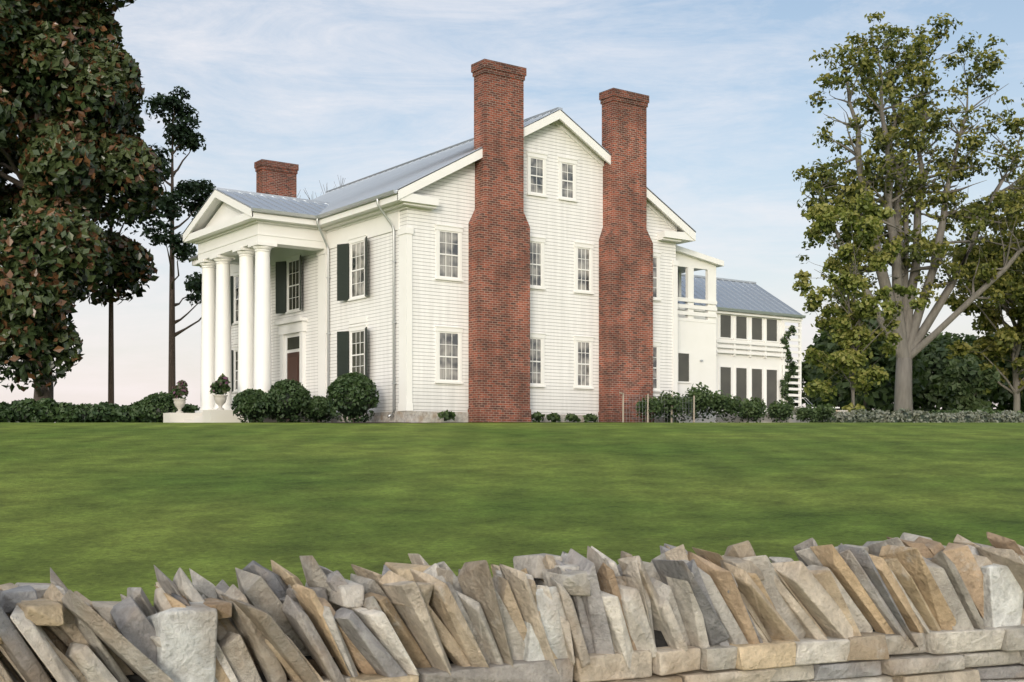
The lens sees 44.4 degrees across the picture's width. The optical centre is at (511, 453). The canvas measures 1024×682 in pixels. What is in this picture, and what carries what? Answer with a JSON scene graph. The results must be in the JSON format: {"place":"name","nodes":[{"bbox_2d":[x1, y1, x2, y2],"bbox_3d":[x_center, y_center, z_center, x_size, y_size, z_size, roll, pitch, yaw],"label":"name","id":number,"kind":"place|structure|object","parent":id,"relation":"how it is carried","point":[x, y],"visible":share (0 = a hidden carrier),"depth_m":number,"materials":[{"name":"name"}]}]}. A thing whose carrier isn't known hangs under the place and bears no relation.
{"place":"outdoors","nodes":[
{"label":"outdoors","id":0,"kind":"place"},
{"bbox_2d":[275,422,408,422],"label":"bed boxwoods","id":1,"kind":"object","parent":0,"point":[345,422],"visible":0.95,"depth_m":40.74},
{"bbox_2d":[0,423,1023,605],"bbox_3d":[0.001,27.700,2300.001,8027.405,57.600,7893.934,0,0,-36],"label":"lawn","id":2,"kind":"structure","parent":0,"point":[101,511],"depth_m":18.75,"materials":[{"name":"green plant"}]},
{"bbox_2d":[0,0,166,421],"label":"magnolia tree","id":3,"kind":"object","parent":2,"relation":"on","point":[72,90],"visible":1,"depth_m":53.06,"materials":[{"name":"green plant"}]},
{"bbox_2d":[0,397,199,422],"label":"hedge","id":4,"kind":"object","parent":2,"relation":"on","point":[42,410],"visible":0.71,"depth_m":49.65,"materials":[{"name":"green plant"}]},
{"bbox_2d":[95,109,175,403],"bbox_3d":[-18.547,-9.194,60.217,4.645,16.388,3.779,0,0,-11],"label":"tree","id":5,"kind":"object","parent":2,"relation":"on","point":[111,338],"visible":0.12,"depth_m":59.91,"materials":[{"name":"green plant"}]},
{"bbox_2d":[138,391,184,422],"bbox_3d":[-13.581,-1.620,48.587,1.819,1.641,1.719,0,0,-36],"label":"boxwood","id":6,"kind":"object","parent":2,"relation":"on","point":[154,407],"visible":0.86,"depth_m":48.08,"materials":[{"name":"green plant"}]},
{"bbox_2d":[139,86,215,396],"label":"pine tree","id":7,"kind":"object","parent":2,"relation":"on","point":[196,192],"visible":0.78,"depth_m":69.65,"materials":[{"name":"green plant"}]},
{"bbox_2d":[163,190,330,422],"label":"portico","id":8,"kind":"structure","parent":2,"relation":"on","point":[223,231],"depth_m":45.01,"materials":[{"name":"stone"}]},
{"bbox_2d":[170,380,188,412],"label":"potted plant","id":9,"kind":"object","parent":8,"relation":"on","point":[179,390],"visible":1,"depth_m":46.51,"materials":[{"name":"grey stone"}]},
{"bbox_2d":[210,373,230,409],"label":"potted plant","id":10,"kind":"object","parent":8,"relation":"on","point":[220,387],"visible":1,"depth_m":43.44,"materials":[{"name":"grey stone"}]},
{"bbox_2d":[182,187,329,233],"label":"portico roof","id":11,"kind":"structure","parent":8,"relation":"on","point":[279,203],"depth_m":45.50,"materials":[{"name":"grey metal"}]},
{"bbox_2d":[268,379,311,422],"bbox_3d":[-7.745,-1.745,43.205,1.660,1.731,1.596,0,0,-36],"label":"boxwood","id":12,"kind":"object","parent":2,"relation":"on","point":[292,398],"visible":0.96,"depth_m":42.79,"materials":[{"name":"green plant"}]},
{"bbox_2d":[298,178,344,199],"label":"bare tree","id":13,"kind":"object","parent":2,"relation":"on","point":[324,189],"visible":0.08,"depth_m":71.09,"materials":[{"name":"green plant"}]},
{"bbox_2d":[192,110,695,416],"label":"house trim","id":14,"kind":"structure","parent":2,"relation":"on","point":[367,219],"depth_m":42.38,"materials":[{"name":"white wood"}]},
{"bbox_2d":[598,88,653,422],"bbox_3d":[4.154,-6.895,45.815,2.160,12.590,0.800,0,0,-36],"label":"chimney","id":15,"kind":"object","parent":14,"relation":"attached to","point":[625,305],"visible":0.82,"depth_m":45.40,"materials":[{"name":"red brick"}]},
{"bbox_2d":[437,410,455,420],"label":"shrub","id":16,"kind":"object","parent":2,"relation":"on","point":[446,415],"visible":1,"depth_m":40.87,"materials":[{"name":"green plant"}]},
{"bbox_2d":[468,59,530,421],"bbox_3d":[-0.440,-6.895,42.483,2.190,12.590,0.800,0,0,-36],"label":"chimney","id":17,"kind":"object","parent":2,"relation":"on","point":[498,308],"visible":0.83,"depth_m":42.10,"materials":[{"name":"red brick"}]},
{"bbox_2d":[331,411,676,422],"bbox_3d":[-3.401,-0.950,50.799,11.970,0.900,16.470,0,0,-36],"label":"house foundation","id":18,"kind":"object","parent":2,"relation":"on","point":[416,416],"visible":0.21,"depth_m":41.56,"materials":[{"name":"grey stone"}]},
{"bbox_2d":[231,122,675,416],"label":"house body","id":19,"kind":"structure","parent":18,"relation":"on","point":[562,313],"depth_m":44.04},
{"bbox_2d":[181,190,396,417],"bbox_3d":[-9.501,-4.796,46.376,3.170,7.229,17.240,0,0,-36],"label":"rain gutter","id":20,"kind":"object","parent":19,"relation":"attached to","point":[361,202],"visible":0.8,"depth_m":42.80,"materials":[{"name":"white metal"}]},
{"bbox_2d":[274,317,307,387],"bbox_3d":[-8.339,-3.300,47.218,0.300,3.500,2.200,0,0,-36],"label":"front door","id":21,"kind":"structure","parent":19,"relation":"in","point":[292,333],"depth_m":47.17,"materials":[{"name":"white wood"}]},
{"bbox_2d":[230,151,661,392],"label":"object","id":22,"kind":"object","parent":19,"relation":"attached to","point":[352,286],"visible":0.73,"depth_m":43.80,"materials":[{"name":"white wood"}]},
{"bbox_2d":[196,107,695,255],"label":"house roof","id":23,"kind":"structure","parent":19,"relation":"on","point":[397,177],"depth_m":46.34,"materials":[{"name":"grey metal"}]},
{"bbox_2d":[254,159,298,197],"bbox_3d":[-10.519,-6.825,56.100,2.160,12.450,0.800,0,0,-36],"label":"chimney","id":24,"kind":"object","parent":23,"relation":"on","point":[276,178],"visible":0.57,"depth_m":55.75,"materials":[{"name":"red brick"}]},
{"bbox_2d":[0,532,1023,681],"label":"dry stone wall","id":25,"kind":"structure","parent":2,"relation":"on","point":[906,607],"depth_m":5.09,"materials":[{"name":"grey stone"}]},
{"bbox_2d":[401,422,647,422],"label":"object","id":26,"kind":"structure","parent":2,"relation":"on","point":[538,422],"depth_m":42.48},
{"bbox_2d":[231,388,275,422],"bbox_3d":[-8.739,-1.560,42.408,1.564,1.341,1.380,0,0,-36],"label":"boxwood","id":27,"kind":"object","parent":26,"relation":"on","point":[252,405],"visible":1,"depth_m":42.03,"materials":[{"name":"green plant"}]},
{"bbox_2d":[301,395,336,421],"bbox_3d":[-6.721,-1.475,43.629,1.373,1.130,1.202,0,0,-36],"label":"boxwood","id":28,"kind":"object","parent":26,"relation":"on","point":[319,410],"visible":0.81,"depth_m":43.26,"materials":[{"name":"green plant"}]},
{"bbox_2d":[326,372,379,422],"bbox_3d":[-5.196,-1.773,41.016,1.726,1.886,1.790,0,0,-36],"label":"boxwood","id":29,"kind":"object","parent":26,"relation":"on","point":[351,394],"visible":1,"depth_m":40.56,"materials":[{"name":"green plant"}]},
{"bbox_2d":[531,411,544,421],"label":"bush","id":30,"kind":"object","parent":26,"relation":"on","point":[537,416],"visible":0.99,"depth_m":43.06,"materials":[{"name":"green plant"}]},
{"bbox_2d":[546,412,560,421],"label":"bush","id":31,"kind":"object","parent":26,"relation":"on","point":[553,417],"visible":0.98,"depth_m":43.44,"materials":[{"name":"green plant"}]},
{"bbox_2d":[583,413,597,421],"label":"bush","id":32,"kind":"object","parent":26,"relation":"on","point":[590,417],"visible":0.98,"depth_m":44.43,"materials":[{"name":"green plant"}]},
{"bbox_2d":[635,396,663,421],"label":"bush","id":33,"kind":"object","parent":26,"relation":"on","point":[655,406],"visible":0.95,"depth_m":44.41,"materials":[{"name":"green plant"}]},
{"bbox_2d":[619,392,694,422],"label":"garden fence wire posts","id":34,"kind":"object","parent":26,"relation":"on","point":[671,413],"visible":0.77,"depth_m":44.25,"materials":[{"name":"beige wood"}]},
{"bbox_2d":[658,389,680,422],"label":"bush","id":35,"kind":"object","parent":26,"relation":"on","point":[674,393],"visible":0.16,"depth_m":45.94,"materials":[{"name":"green plant"}]},
{"bbox_2d":[658,394,681,420],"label":"bush","id":36,"kind":"object","parent":26,"relation":"on","point":[671,401],"visible":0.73,"depth_m":44.90,"materials":[{"name":"green plant"}]},
{"bbox_2d":[665,416,678,422],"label":"bush","id":37,"kind":"object","parent":26,"relation":"on","point":[675,420],"visible":0.41,"depth_m":46.76,"materials":[{"name":"green plant"}]},
{"bbox_2d":[674,395,696,422],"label":"bush","id":38,"kind":"object","parent":26,"relation":"on","point":[685,402],"visible":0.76,"depth_m":45.74,"materials":[{"name":"green plant"}]},
{"bbox_2d":[681,382,715,422],"bbox_3d":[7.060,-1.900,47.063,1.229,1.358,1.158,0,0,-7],"label":"shrub","id":39,"kind":"object","parent":26,"relation":"on","point":[703,401],"visible":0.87,"depth_m":46.89,"materials":[{"name":"green plant"}]},
{"bbox_2d":[705,390,734,422],"bbox_3d":[7.932,-1.779,47.883,1.088,1.345,1.209,0,0,43],"label":"bush","id":40,"kind":"object","parent":26,"relation":"on","point":[720,402],"visible":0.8,"depth_m":47.72,"materials":[{"name":"green plant"}]},
{"bbox_2d":[719,395,747,422],"bbox_3d":[8.592,-1.730,48.899,1.237,1.295,1.206,0,0,-36],"label":"bush","id":41,"kind":"object","parent":26,"relation":"on","point":[737,408],"visible":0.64,"depth_m":48.63,"materials":[{"name":"green plant"}]},
{"bbox_2d":[739,400,763,422],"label":"bush","id":42,"kind":"object","parent":26,"relation":"on","point":[753,409],"visible":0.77,"depth_m":49.69,"materials":[{"name":"green plant"}]},
{"bbox_2d":[742,396,767,421],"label":"bush","id":43,"kind":"object","parent":26,"relation":"on","point":[762,404],"visible":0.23,"depth_m":50.60,"materials":[{"name":"green plant"}]},
{"bbox_2d":[766,400,792,419],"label":"bush","id":44,"kind":"object","parent":26,"relation":"on","point":[777,402],"visible":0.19,"depth_m":51.71,"materials":[{"name":"green plant"}]},
{"bbox_2d":[766,402,793,422],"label":"bush","id":45,"kind":"object","parent":26,"relation":"on","point":[781,410],"visible":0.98,"depth_m":50.49,"materials":[{"name":"green plant"}]},
{"bbox_2d":[795,404,822,422],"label":"bush","id":46,"kind":"object","parent":26,"relation":"on","point":[803,414],"visible":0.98,"depth_m":51.35,"materials":[{"name":"green plant"}]},
{"bbox_2d":[814,403,836,422],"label":"bush","id":47,"kind":"object","parent":26,"relation":"on","point":[828,411],"visible":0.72,"depth_m":52.16,"materials":[{"name":"green plant"}]},
{"bbox_2d":[564,413,580,421],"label":"bush","id":48,"kind":"object","parent":2,"relation":"on","point":[572,417],"visible":1,"depth_m":44.02,"materials":[{"name":"green plant"}]},
{"bbox_2d":[676,245,723,422],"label":"porch","id":49,"kind":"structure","parent":2,"relation":"on","point":[696,351],"depth_m":49.41,"materials":[{"name":"white wood"}]},
{"bbox_2d":[678,308,808,422],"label":"house wing","id":50,"kind":"structure","parent":2,"relation":"on","point":[751,357],"depth_m":53.61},
{"bbox_2d":[678,273,805,317],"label":"wing roof","id":51,"kind":"structure","parent":50,"relation":"on","point":[733,295],"depth_m":54.77,"materials":[{"name":"grey metal"}]},
{"bbox_2d":[780,325,796,407],"bbox_3d":[12.076,-3.486,54.835,1.106,4.360,0.332,0,0,-36],"label":"climbing plant","id":52,"kind":"object","parent":50,"relation":"attached to","point":[789,358],"visible":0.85,"depth_m":54.79,"materials":[{"name":"green plant"}]},
{"bbox_2d":[793,397,839,408],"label":"stair railing","id":53,"kind":"object","parent":2,"relation":"on","point":[812,404],"visible":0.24,"depth_m":65.75,"materials":[{"name":"white"}]},
{"bbox_2d":[792,191,927,413],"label":"young maple tree","id":54,"kind":"object","parent":2,"relation":"on","point":[853,337],"visible":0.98,"depth_m":65.19,"materials":[{"name":"green plant"}]},
{"bbox_2d":[762,406,1023,422],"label":"flower bed","id":55,"kind":"object","parent":2,"relation":"on","point":[900,415],"visible":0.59,"depth_m":55.51,"materials":[{"name":"green plant"}]},
{"bbox_2d":[785,311,1023,413],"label":"treeline","id":56,"kind":"object","parent":2,"relation":"on","point":[929,359],"visible":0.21,"depth_m":143.33,"materials":[{"name":"green plant"}]},
{"bbox_2d":[792,11,1023,412],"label":"tree","id":57,"kind":"object","parent":2,"relation":"on","point":[899,170],"visible":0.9,"depth_m":84.79,"materials":[{"name":"green plant"}]},
{"bbox_2d":[917,409,1021,415],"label":"hedge","id":58,"kind":"object","parent":2,"relation":"on","point":[984,410],"visible":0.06,"depth_m":61.27,"materials":[{"name":"green plant"}]},
{"bbox_2d":[939,354,1000,413],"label":"bush","id":59,"kind":"object","parent":2,"relation":"on","point":[964,380],"visible":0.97,"depth_m":77.18,"materials":[{"name":"green plant"}]},
{"bbox_2d":[927,170,1023,411],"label":"tree","id":60,"kind":"object","parent":2,"relation":"on","point":[1005,340],"visible":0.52,"depth_m":91.39,"materials":[{"name":"green plant"}]},
{"bbox_2d":[971,330,1023,409],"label":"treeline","id":61,"kind":"object","parent":2,"relation":"on","point":[1007,363],"visible":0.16,"depth_m":101.27,"materials":[{"name":"green plant"}]},
{"bbox_2d":[0,0,1023,422],"label":"sky","id":62,"kind":"structure","parent":0,"point":[350,90],"materials":[{"name":"blue"}]}
]}

